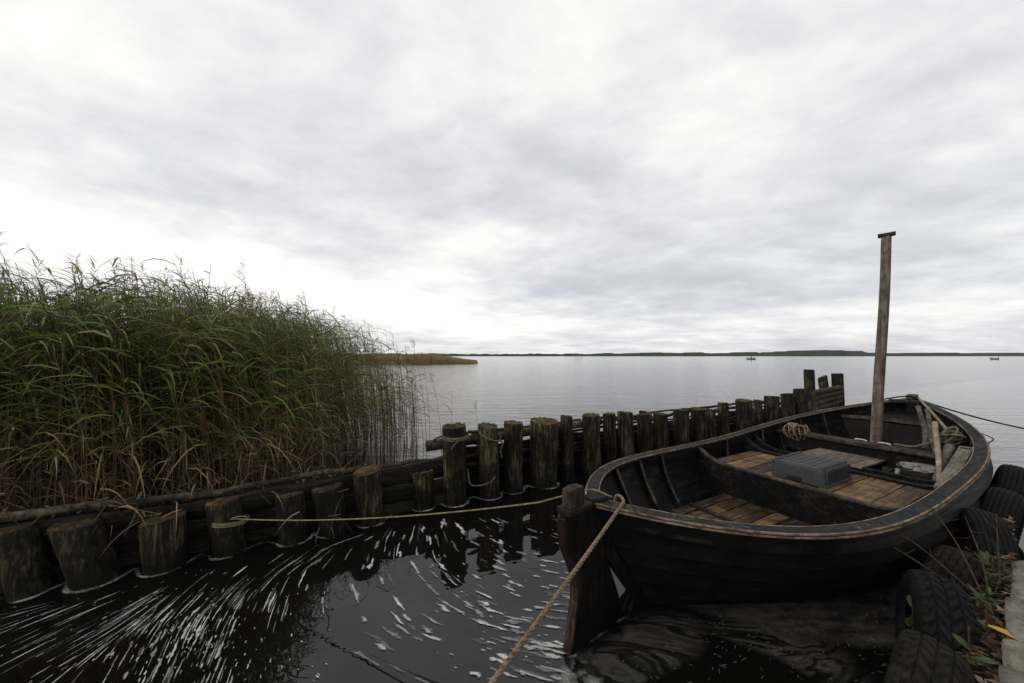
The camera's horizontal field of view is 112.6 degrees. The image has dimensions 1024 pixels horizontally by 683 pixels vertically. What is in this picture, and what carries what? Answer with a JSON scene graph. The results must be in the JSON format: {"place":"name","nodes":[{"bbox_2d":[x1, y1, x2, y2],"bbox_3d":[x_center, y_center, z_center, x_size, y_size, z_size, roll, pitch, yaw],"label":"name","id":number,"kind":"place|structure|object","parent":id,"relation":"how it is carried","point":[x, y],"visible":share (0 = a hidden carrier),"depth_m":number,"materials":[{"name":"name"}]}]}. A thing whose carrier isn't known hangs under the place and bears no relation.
{"place":"outdoors","nodes":[
{"label":"outdoors","id":0,"kind":"place"},
{"bbox_2d":[1,472,277,543],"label":"reed bank","id":1,"kind":"structure","parent":0,"point":[118,509],"depth_m":3.24,"materials":[{"name":"plant"}]},
{"bbox_2d":[0,356,1023,682],"bbox_3d":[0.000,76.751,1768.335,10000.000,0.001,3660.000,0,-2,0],"label":"water","id":2,"kind":"structure","parent":0,"point":[334,636],"depth_m":2.27,"materials":[{"name":"black liquid"}]},
{"bbox_2d":[0,519,55,601],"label":"wooden pile","id":3,"kind":"object","parent":2,"relation":"in","point":[26,571],"visible":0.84,"depth_m":2.28,"materials":[{"name":"brown wood"}]},
{"bbox_2d":[47,518,122,591],"bbox_3d":[-3.057,1.775,2.437,0.424,0.960,0.250,0,-2,0],"label":"wooden pile","id":4,"kind":"object","parent":2,"relation":"in","point":[87,566],"visible":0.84,"depth_m":2.38,"materials":[{"name":"brown wood"}]},
{"bbox_2d":[138,510,187,575],"bbox_3d":[-2.663,1.799,2.606,0.288,0.927,0.271,0,-2,0],"label":"wooden pile","id":5,"kind":"object","parent":2,"relation":"in","point":[163,543],"visible":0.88,"depth_m":2.53,"materials":[{"name":"brown wood"}]},
{"bbox_2d":[0,456,443,592],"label":"board wall","id":6,"kind":"structure","parent":2,"relation":"in","point":[397,497],"depth_m":2.94,"materials":[{"name":"brown wood"}]},
{"bbox_2d":[0,467,357,522],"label":"log rail","id":7,"kind":"object","parent":6,"relation":"on","point":[36,513],"visible":0.97,"depth_m":2.68,"materials":[{"name":"brown wood"}]},
{"bbox_2d":[124,491,145,535],"bbox_3d":[-2.935,1.365,2.668,0.115,0.365,0.142,0,-2,0],"label":"rope strap","id":8,"kind":"object","parent":7,"relation":"attached to","point":[136,507],"visible":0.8,"depth_m":2.62,"materials":[{"name":"brown fabric"}]},
{"bbox_2d":[352,459,428,472],"bbox_3d":[-1.212,1.302,3.634,0.912,0.085,0.056,2,-3,-33],"label":"log rail","id":9,"kind":"object","parent":7,"relation":"attached to","point":[405,462],"visible":0.58,"depth_m":3.61,"materials":[{"name":"brown wood"}]},
{"bbox_2d":[0,232,447,554],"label":"reed bed","id":10,"kind":"object","parent":2,"relation":"in","point":[146,397],"visible":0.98,"depth_m":3.12,"materials":[{"name":"green plant"}]},
{"bbox_2d":[205,493,246,558],"bbox_3d":[-2.358,1.784,2.804,0.298,0.973,0.230,0,-2,0],"label":"wooden pile","id":11,"kind":"object","parent":2,"relation":"in","point":[228,542],"visible":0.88,"depth_m":2.74,"materials":[{"name":"brown wood"}]},
{"bbox_2d":[14,483,558,602],"bbox_3d":[-2.640,1.704,2.587,7.345,0.001,0.319,1,-3,-28],"label":"foam band","id":12,"kind":"object","parent":2,"relation":"on","point":[68,590],"visible":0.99,"depth_m":2.87,"materials":[{"name":"white liquid"}]},
{"bbox_2d":[1,519,574,682],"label":"foam","id":13,"kind":"object","parent":2,"relation":"on","point":[503,656],"visible":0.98,"depth_m":2.04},
{"bbox_2d":[275,490,309,545],"bbox_3d":[-1.930,1.805,2.990,0.271,0.948,0.235,0,-2,0],"label":"wooden pile","id":14,"kind":"object","parent":2,"relation":"in","point":[292,532],"visible":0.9,"depth_m":2.92,"materials":[{"name":"brown wood"}]},
{"bbox_2d":[311,482,347,536],"bbox_3d":[-1.678,1.804,3.125,0.317,0.961,0.253,0,-2,0],"label":"wooden pile","id":15,"kind":"object","parent":2,"relation":"in","point":[328,500],"visible":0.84,"depth_m":3.04,"materials":[{"name":"brown wood"}]},
{"bbox_2d":[353,466,382,527],"bbox_3d":[-1.396,1.770,3.302,0.280,1.044,0.249,0,-2,0],"label":"wooden pile","id":16,"kind":"object","parent":2,"relation":"in","point":[368,491],"visible":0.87,"depth_m":3.22,"materials":[{"name":"brown wood"}]},
{"bbox_2d":[380,368,419,459],"bbox_3d":[-1.740,1.157,5.105,0.845,1.521,0.499,-2,-3,39],"label":"reed","id":17,"kind":"object","parent":2,"relation":"in","point":[402,415],"visible":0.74,"depth_m":5.16,"materials":[{"name":"green plant"}]},
{"bbox_2d":[368,653,437,682],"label":"sunken line","id":18,"kind":"object","parent":2,"relation":"in","point":[427,680],"visible":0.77,"depth_m":1.70,"materials":[{"name":"fabric"}]},
{"bbox_2d":[331,353,477,363],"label":"reeds","id":19,"kind":"object","parent":2,"relation":"in","point":[432,358],"visible":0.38,"depth_m":70.66,"materials":[{"name":"green plant"}]},
{"bbox_2d":[392,338,426,432],"bbox_3d":[-1.644,0.929,5.432,0.663,2.005,0.695,2,-3,-41],"label":"reed","id":20,"kind":"object","parent":2,"relation":"in","point":[415,385],"visible":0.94,"depth_m":5.43,"materials":[{"name":"green plant"}]},
{"bbox_2d":[404,362,427,457],"bbox_3d":[-1.544,1.128,5.400,0.574,1.605,0.384,0,-2,0],"label":"reed","id":21,"kind":"object","parent":2,"relation":"in","point":[419,399],"visible":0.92,"depth_m":5.38,"materials":[{"name":"green plant"}]},
{"bbox_2d":[411,469,434,510],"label":"wooden pile","id":22,"kind":"object","parent":2,"relation":"in","point":[423,489],"visible":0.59,"depth_m":3.54,"materials":[{"name":"brown wood"}]},
{"bbox_2d":[423,372,447,451],"bbox_3d":[-1.221,1.213,5.711,0.766,1.462,0.284,1,-3,-16],"label":"reed","id":23,"kind":"object","parent":2,"relation":"in","point":[436,399],"visible":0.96,"depth_m":5.69,"materials":[{"name":"green plant"}]},
{"bbox_2d":[442,422,466,506],"bbox_3d":[-0.635,1.614,3.752,0.274,1.393,0.267,0,-2,0],"label":"wooden pile","id":24,"kind":"object","parent":2,"relation":"in","point":[454,475],"visible":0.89,"depth_m":3.65,"materials":[{"name":"brown wood"}]},
{"bbox_2d":[432,431,468,450],"bbox_3d":[-0.671,1.107,3.819,0.294,0.194,0.440,2,-3,-45],"label":"lashing rope","id":25,"kind":"object","parent":24,"relation":"attached to","point":[460,439],"visible":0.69,"depth_m":3.66,"materials":[{"name":"beige fabric"}]},
{"bbox_2d":[478,422,499,499],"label":"wooden pile","id":26,"kind":"object","parent":2,"relation":"in","point":[488,453],"visible":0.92,"depth_m":3.83,"materials":[{"name":"brown wood"}]},
{"bbox_2d":[467,431,502,486],"bbox_3d":[-0.330,1.302,3.902,0.430,0.585,0.274,1,-3,-23],"label":"loop rope","id":27,"kind":"object","parent":26,"relation":"hanging from","point":[498,440],"visible":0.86,"depth_m":3.81,"materials":[{"name":"grey fabric"}]},
{"bbox_2d":[504,420,522,493],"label":"wooden pile","id":28,"kind":"object","parent":2,"relation":"in","point":[513,456],"visible":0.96,"depth_m":4.00,"materials":[{"name":"brown wood"}]},
{"bbox_2d":[529,417,558,488],"bbox_3d":[0.405,1.655,4.278,0.372,1.356,0.343,0,-2,0],"label":"wooden pile","id":29,"kind":"object","parent":2,"relation":"in","point":[544,432],"visible":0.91,"depth_m":4.15,"materials":[{"name":"brown wood"}]},
{"bbox_2d":[425,418,601,451],"bbox_3d":[0.151,1.170,4.374,2.474,0.187,0.118,1,-3,-25],"label":"rail log","id":30,"kind":"object","parent":29,"relation":"on","point":[431,445],"visible":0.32,"depth_m":4.03,"materials":[{"name":"brown wood"}]},
{"bbox_2d":[560,415,574,481],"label":"wooden pile","id":31,"kind":"object","parent":2,"relation":"in","point":[567,453],"visible":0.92,"depth_m":4.38,"materials":[{"name":"brown wood"}]},
{"bbox_2d":[582,413,600,476],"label":"wooden pile","id":32,"kind":"object","parent":2,"relation":"in","point":[591,449],"visible":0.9,"depth_m":4.53,"materials":[{"name":"brown wood"}]},
{"bbox_2d":[603,412,616,464],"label":"wooden pile","id":33,"kind":"object","parent":2,"relation":"in","point":[609,440],"visible":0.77,"depth_m":4.75,"materials":[{"name":"brown wood"}]},
{"bbox_2d":[466,401,781,488],"bbox_3d":[2.773,1.677,5.726,7.652,1.135,0.171,1,-3,-27],"label":"wattle fence","id":34,"kind":"object","parent":2,"relation":"in","point":[472,462],"visible":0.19,"depth_m":4.74,"materials":[{"name":"brown wood"}]},
{"bbox_2d":[617,411,634,458],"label":"wooden pile","id":35,"kind":"object","parent":2,"relation":"in","point":[625,426],"visible":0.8,"depth_m":4.83,"materials":[{"name":"brown wood"}]},
{"bbox_2d":[637,413,652,453],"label":"wooden pile","id":36,"kind":"object","parent":2,"relation":"in","point":[644,434],"visible":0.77,"depth_m":5.00,"materials":[{"name":"brown wood"}]},
{"bbox_2d":[595,618,696,682],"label":"scum film","id":37,"kind":"object","parent":2,"relation":"on","point":[606,661],"visible":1,"depth_m":1.85,"materials":[{"name":"grey liquid"}]},
{"bbox_2d":[653,412,668,449],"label":"wooden pile","id":38,"kind":"object","parent":2,"relation":"in","point":[660,432],"visible":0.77,"depth_m":5.18,"materials":[{"name":"brown wood"}]},
{"bbox_2d":[673,409,689,446],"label":"wooden pile","id":39,"kind":"object","parent":2,"relation":"in","point":[680,426],"visible":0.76,"depth_m":5.37,"materials":[{"name":"brown wood"}]},
{"bbox_2d":[690,407,707,442],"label":"wooden pile","id":40,"kind":"object","parent":2,"relation":"in","point":[698,425],"visible":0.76,"depth_m":5.51,"materials":[{"name":"brown wood"}]},
{"bbox_2d":[706,408,715,438],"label":"wooden pile","id":41,"kind":"object","parent":2,"relation":"in","point":[711,421],"visible":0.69,"depth_m":5.80,"materials":[{"name":"brown wood"}]},
{"bbox_2d":[718,402,728,436],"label":"wooden pile","id":42,"kind":"object","parent":2,"relation":"in","point":[723,418],"visible":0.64,"depth_m":5.88,"materials":[{"name":"brown wood"}]},
{"bbox_2d":[735,398,752,431],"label":"wooden pile","id":43,"kind":"object","parent":2,"relation":"in","point":[744,412],"visible":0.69,"depth_m":6.13,"materials":[{"name":"brown wood"}]},
{"bbox_2d":[622,598,891,682],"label":"foam","id":44,"kind":"object","parent":2,"relation":"on","point":[766,647],"visible":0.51,"depth_m":1.87,"materials":[{"name":"grey"}]},
{"bbox_2d":[753,399,762,426],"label":"wooden pile","id":45,"kind":"object","parent":2,"relation":"in","point":[757,412],"visible":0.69,"depth_m":6.42,"materials":[{"name":"brown wood"}]},
{"bbox_2d":[763,396,779,423],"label":"wooden pile","id":46,"kind":"object","parent":2,"relation":"in","point":[771,412],"visible":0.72,"depth_m":6.54,"materials":[{"name":"brown wood"}]},
{"bbox_2d":[557,231,992,656],"bbox_3d":[2.890,0.407,3.338,6.036,3.350,1.859,1,-3,-28],"label":"rowing boat","id":47,"kind":"object","parent":2,"relation":"on","point":[730,518],"visible":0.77,"depth_m":2.27,"materials":[{"name":"brown wood"}]},
{"bbox_2d":[212,489,611,527],"bbox_3d":[-0.931,1.210,2.409,3.154,0.570,0.251,-1,-3,17],"label":"mooring line","id":48,"kind":"object","parent":47,"relation":"attached to","point":[245,520],"visible":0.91,"depth_m":2.37,"materials":[{"name":"beige fabric"}]},
{"bbox_2d":[488,494,625,682],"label":"mooring rope","id":49,"kind":"object","parent":47,"relation":"attached to","point":[503,667],"visible":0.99,"depth_m":1.36,"materials":[{"name":"brown fabric"}]},
{"bbox_2d":[782,422,809,440],"bbox_3d":[3.658,1.165,4.392,0.217,0.225,0.256,2,-3,-42],"label":"rope coil","id":50,"kind":"object","parent":47,"relation":"hanging from","point":[793,426],"visible":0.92,"depth_m":4.37,"materials":[{"name":"beige fabric"}]},
{"bbox_2d":[771,451,852,488],"bbox_3d":[2.857,1.206,3.264,0.556,0.161,0.430,1,-3,-28],"label":"fish crate","id":51,"kind":"object","parent":47,"relation":"on","point":[817,471],"visible":1,"depth_m":3.14,"materials":[{"name":"plastic"}]},
{"bbox_2d":[803,448,884,468],"bbox_3d":[3.650,1.289,3.801,0.619,0.020,0.580,1,-3,-28],"label":"loose board","id":52,"kind":"object","parent":47,"relation":"on","point":[857,461],"visible":0.66,"depth_m":3.75,"materials":[{"name":"wood"}]},
{"bbox_2d":[867,463,881,470],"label":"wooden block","id":53,"kind":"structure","parent":47,"relation":"on","point":[878,467],"depth_m":3.65,"materials":[{"name":"black wood"}]},
{"bbox_2d":[897,461,935,479],"bbox_3d":[3.980,1.309,3.295,0.335,0.229,0.327,-2,-3,33],"label":"black tub","id":54,"kind":"object","parent":47,"relation":"on","point":[919,470],"visible":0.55,"depth_m":3.27,"materials":[{"name":"plastic"}]},
{"bbox_2d":[915,405,929,450],"bbox_3d":[4.625,0.959,3.838,0.865,0.404,0.070,2,-3,-43],"label":"stick","id":55,"kind":"object","parent":47,"relation":"on","point":[923,423],"visible":0.93,"depth_m":3.78,"materials":[{"name":"grey wood"}]},
{"bbox_2d":[924,409,934,451],"bbox_3d":[4.587,0.979,3.736,0.878,0.400,0.062,2,-3,-43],"label":"stick","id":56,"kind":"object","parent":47,"relation":"on","point":[929,423],"visible":0.67,"depth_m":3.79,"materials":[{"name":"grey wood"}]},
{"bbox_2d":[894,426,965,447],"bbox_3d":[4.364,0.991,3.541,0.546,0.231,0.230,0,-2,4],"label":"rope tangle","id":57,"kind":"object","parent":47,"relation":"in","point":[945,433],"visible":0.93,"depth_m":3.52,"materials":[{"name":"beige fabric"}]},
{"bbox_2d":[918,397,948,430],"bbox_3d":[5.073,0.859,4.122,0.032,0.281,0.967,-2,-3,39],"label":"pole","id":58,"kind":"object","parent":47,"relation":"attached to","point":[941,423],"visible":0.9,"depth_m":4.05,"materials":[{"name":"beige wood"}]},
{"bbox_2d":[932,421,942,480],"bbox_3d":[4.071,1.082,3.263,1.292,0.487,0.048,2,-3,-40],"label":"stick","id":59,"kind":"object","parent":47,"relation":"on","point":[937,449],"visible":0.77,"depth_m":3.31,"materials":[{"name":"brown wood"}]},
{"bbox_2d":[932,443,954,480],"bbox_3d":[4.076,1.169,3.234,0.674,0.327,0.075,1,-3,-29],"label":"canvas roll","id":60,"kind":"object","parent":47,"relation":"in","point":[948,450],"visible":0.56,"depth_m":3.29,"materials":[{"name":"grey fabric"}]},
{"bbox_2d":[933,446,973,488],"bbox_3d":[3.934,1.111,3.029,0.944,0.234,0.086,1,-3,-29],"label":"loose plank","id":61,"kind":"object","parent":47,"relation":"in","point":[958,460],"visible":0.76,"depth_m":3.04,"materials":[{"name":"grey wood"}]},
{"bbox_2d":[884,396,1023,428],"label":"bow line","id":62,"kind":"object","parent":47,"relation":"attached to","point":[958,412],"visible":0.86,"depth_m":4.59,"materials":[{"name":"fabric"}]},
{"bbox_2d":[724,624,839,672],"bbox_3d":[1.485,1.674,1.925,0.801,0.001,0.399,-2,-3,40],"label":"scum film","id":63,"kind":"object","parent":2,"relation":"on","point":[830,663],"visible":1,"depth_m":1.84,"materials":[{"name":"grey liquid"}]},
{"bbox_2d":[780,393,795,417],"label":"wooden pile","id":64,"kind":"object","parent":2,"relation":"in","point":[787,401],"visible":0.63,"depth_m":6.85,"materials":[{"name":"brown wood"}]},
{"bbox_2d":[793,388,805,414],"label":"wooden pile","id":65,"kind":"object","parent":2,"relation":"in","point":[800,407],"visible":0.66,"depth_m":6.93,"materials":[{"name":"brown wood"}]},
{"bbox_2d":[803,369,814,412],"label":"wooden pile","id":66,"kind":"object","parent":2,"relation":"in","point":[809,380],"visible":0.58,"depth_m":7.46,"materials":[{"name":"brown wood"}]},
{"bbox_2d":[733,582,898,642],"bbox_3d":[2.443,1.690,2.223,2.921,0.001,0.652,1,-2,-12],"label":"scum film","id":67,"kind":"object","parent":2,"relation":"on","point":[880,637],"visible":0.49,"depth_m":2.11,"materials":[{"name":"grey liquid"}]},
{"bbox_2d":[818,375,831,409],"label":"wooden pile","id":68,"kind":"object","parent":2,"relation":"in","point":[823,381],"visible":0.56,"depth_m":7.96,"materials":[{"name":"brown wood"}]},
{"bbox_2d":[831,373,844,407],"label":"wooden pile","id":69,"kind":"object","parent":2,"relation":"in","point":[837,379],"visible":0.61,"depth_m":7.82,"materials":[{"name":"brown wood"}]},
{"bbox_2d":[812,399,842,410],"bbox_3d":[6.818,1.360,7.355,1.487,0.147,0.106,2,-3,-32],"label":"cross log","id":70,"kind":"object","parent":69,"relation":"on","point":[826,405],"visible":0.82,"depth_m":7.20,"materials":[{"name":"brown wood"}]},
{"bbox_2d":[811,394,842,405],"bbox_3d":[6.823,1.255,7.362,1.537,0.147,0.106,2,-3,-32],"label":"cross log","id":71,"kind":"object","parent":70,"relation":"on","point":[826,400],"visible":0.85,"depth_m":7.21,"materials":[{"name":"brown wood"}]},
{"bbox_2d":[811,390,843,400],"bbox_3d":[6.827,1.150,7.368,1.586,0.147,0.106,2,-3,-32],"label":"cross log","id":72,"kind":"object","parent":71,"relation":"on","point":[825,395],"visible":0.89,"depth_m":7.21,"materials":[{"name":"brown wood"}]},
{"bbox_2d":[810,385,843,395],"bbox_3d":[6.832,1.046,7.375,1.636,0.147,0.106,1,-3,-32],"label":"cross log","id":73,"kind":"object","parent":72,"relation":"on","point":[825,390],"visible":1,"depth_m":7.22,"materials":[{"name":"brown wood"}]},
{"bbox_2d":[0,0,1023,353],"label":"sky","id":74,"kind":"structure","parent":0,"point":[446,176],"materials":[{"name":"white"}]},
{"bbox_2d":[366,350,1023,355],"bbox_3d":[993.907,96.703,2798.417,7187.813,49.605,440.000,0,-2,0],"label":"shore","id":75,"kind":"structure","parent":0,"point":[819,353],"depth_m":2602.46,"materials":[{"name":"green plant"}]},
{"bbox_2d":[905,594,913,629],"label":"weed","id":76,"kind":"object","parent":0,"point":[909,621],"visible":0.4,"depth_m":1.78,"materials":[{"name":"green plant"}]},
{"bbox_2d":[964,524,1008,682],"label":"quay bank","id":77,"kind":"structure","parent":0,"point":[981,669],"depth_m":1.60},
{"bbox_2d":[823,524,968,594],"bbox_3d":[2.187,1.214,1.996,0.559,0.231,0.147,-2,-3,38],"label":"twig","id":78,"kind":"object","parent":77,"relation":"on","point":[913,559],"visible":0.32,"depth_m":1.93,"materials":[{"name":"brown plant"}]},
{"bbox_2d":[865,514,974,593],"bbox_3d":[2.324,1.192,1.960,0.067,0.270,0.404,2,-3,-34],"label":"twig","id":79,"kind":"object","parent":77,"relation":"on","point":[962,583],"visible":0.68,"depth_m":1.88,"materials":[{"name":"brown plant"}]},
{"bbox_2d":[883,629,974,682],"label":"tyre","id":80,"kind":"object","parent":77,"relation":"on","point":[917,657],"visible":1,"depth_m":1.29,"materials":[{"name":"rubber"}]},
{"bbox_2d":[895,569,983,659],"bbox_3d":[2.080,1.458,1.683,0.195,0.580,0.580,6,2,41],"label":"tyre","id":81,"kind":"object","parent":77,"relation":"on","point":[943,608],"visible":0.69,"depth_m":1.58,"materials":[{"name":"rubber"}]},
{"bbox_2d":[920,545,986,597],"bbox_3d":[2.539,1.491,2.004,0.570,0.570,0.190,1,11,-28],"label":"tyre","id":82,"kind":"object","parent":77,"relation":"on","point":[951,559],"visible":0.39,"depth_m":1.90,"materials":[{"name":"rubber"}]},
{"bbox_2d":[951,537,969,550],"bbox_3d":[3.118,1.610,2.553,0.480,0.480,0.169,0,38,-9],"label":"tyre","id":83,"kind":"object","parent":77,"relation":"on","point":[961,543],"visible":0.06,"depth_m":2.40,"materials":[{"name":"rubber"}]},
{"bbox_2d":[951,627,998,667],"bbox_3d":[1.878,1.250,1.388,0.095,0.161,0.092,-1,-3,14],"label":"weed","id":84,"kind":"object","parent":77,"relation":"on","point":[963,642],"visible":0.97,"depth_m":1.40,"materials":[{"name":"green plant"}]},
{"bbox_2d":[965,517,988,586],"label":"twig","id":85,"kind":"object","parent":77,"relation":"on","point":[984,571],"visible":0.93,"depth_m":1.87,"materials":[{"name":"brown plant"}]},
{"bbox_2d":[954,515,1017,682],"bbox_3d":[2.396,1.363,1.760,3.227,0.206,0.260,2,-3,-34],"label":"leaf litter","id":86,"kind":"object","parent":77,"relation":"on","point":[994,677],"visible":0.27,"depth_m":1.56,"materials":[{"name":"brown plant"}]},
{"bbox_2d":[929,504,982,593],"bbox_3d":[2.488,1.142,1.895,0.078,0.363,0.251,-1,-3,16],"label":"twig","id":87,"kind":"object","parent":86,"relation":"on","point":[975,580],"visible":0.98,"depth_m":1.87,"materials":[{"name":"brown plant"}]},
{"bbox_2d":[967,578,1004,614],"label":"weed","id":88,"kind":"object","parent":77,"relation":"on","point":[987,593],"visible":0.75,"depth_m":1.71,"materials":[{"name":"green plant"}]},
{"bbox_2d":[958,508,1019,605],"bbox_3d":[3.197,1.450,2.317,0.180,0.590,0.590,1,-1,40],"label":"tyre","id":89,"kind":"object","parent":77,"relation":"on","point":[977,521],"visible":0.43,"depth_m":2.20,"materials":[{"name":"rubber"}]},
{"bbox_2d":[983,513,1001,589],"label":"twig","id":90,"kind":"object","parent":77,"relation":"on","point":[999,572],"visible":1,"depth_m":1.83,"materials":[{"name":"brown plant"}]},
{"bbox_2d":[974,546,1013,576],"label":"weed","id":91,"kind":"object","parent":77,"relation":"on","point":[986,555],"visible":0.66,"depth_m":2.01,"materials":[{"name":"green plant"}]},
{"bbox_2d":[975,601,1018,640],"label":"weed","id":92,"kind":"object","parent":77,"relation":"on","point":[991,626],"visible":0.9,"depth_m":1.51,"materials":[{"name":"yellow plant"}]},
{"bbox_2d":[980,559,1015,590],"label":"weed","id":93,"kind":"object","parent":77,"relation":"on","point":[993,575],"visible":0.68,"depth_m":1.85,"materials":[{"name":"green plant"}]},
{"bbox_2d":[981,487,1023,546],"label":"tyre","id":94,"kind":"object","parent":77,"relation":"on","point":[1004,503],"visible":0.41,"depth_m":2.63,"materials":[{"name":"rubber"}]},
{"bbox_2d":[990,464,1023,496],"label":"tyre","id":95,"kind":"object","parent":77,"relation":"on","point":[1008,477],"visible":0.29,"depth_m":2.95,"materials":[{"name":"rubber"}]},
{"bbox_2d":[998,560,1023,682],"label":"stone kerb","id":96,"kind":"structure","parent":77,"relation":"on","point":[1013,653],"depth_m":1.47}
]}

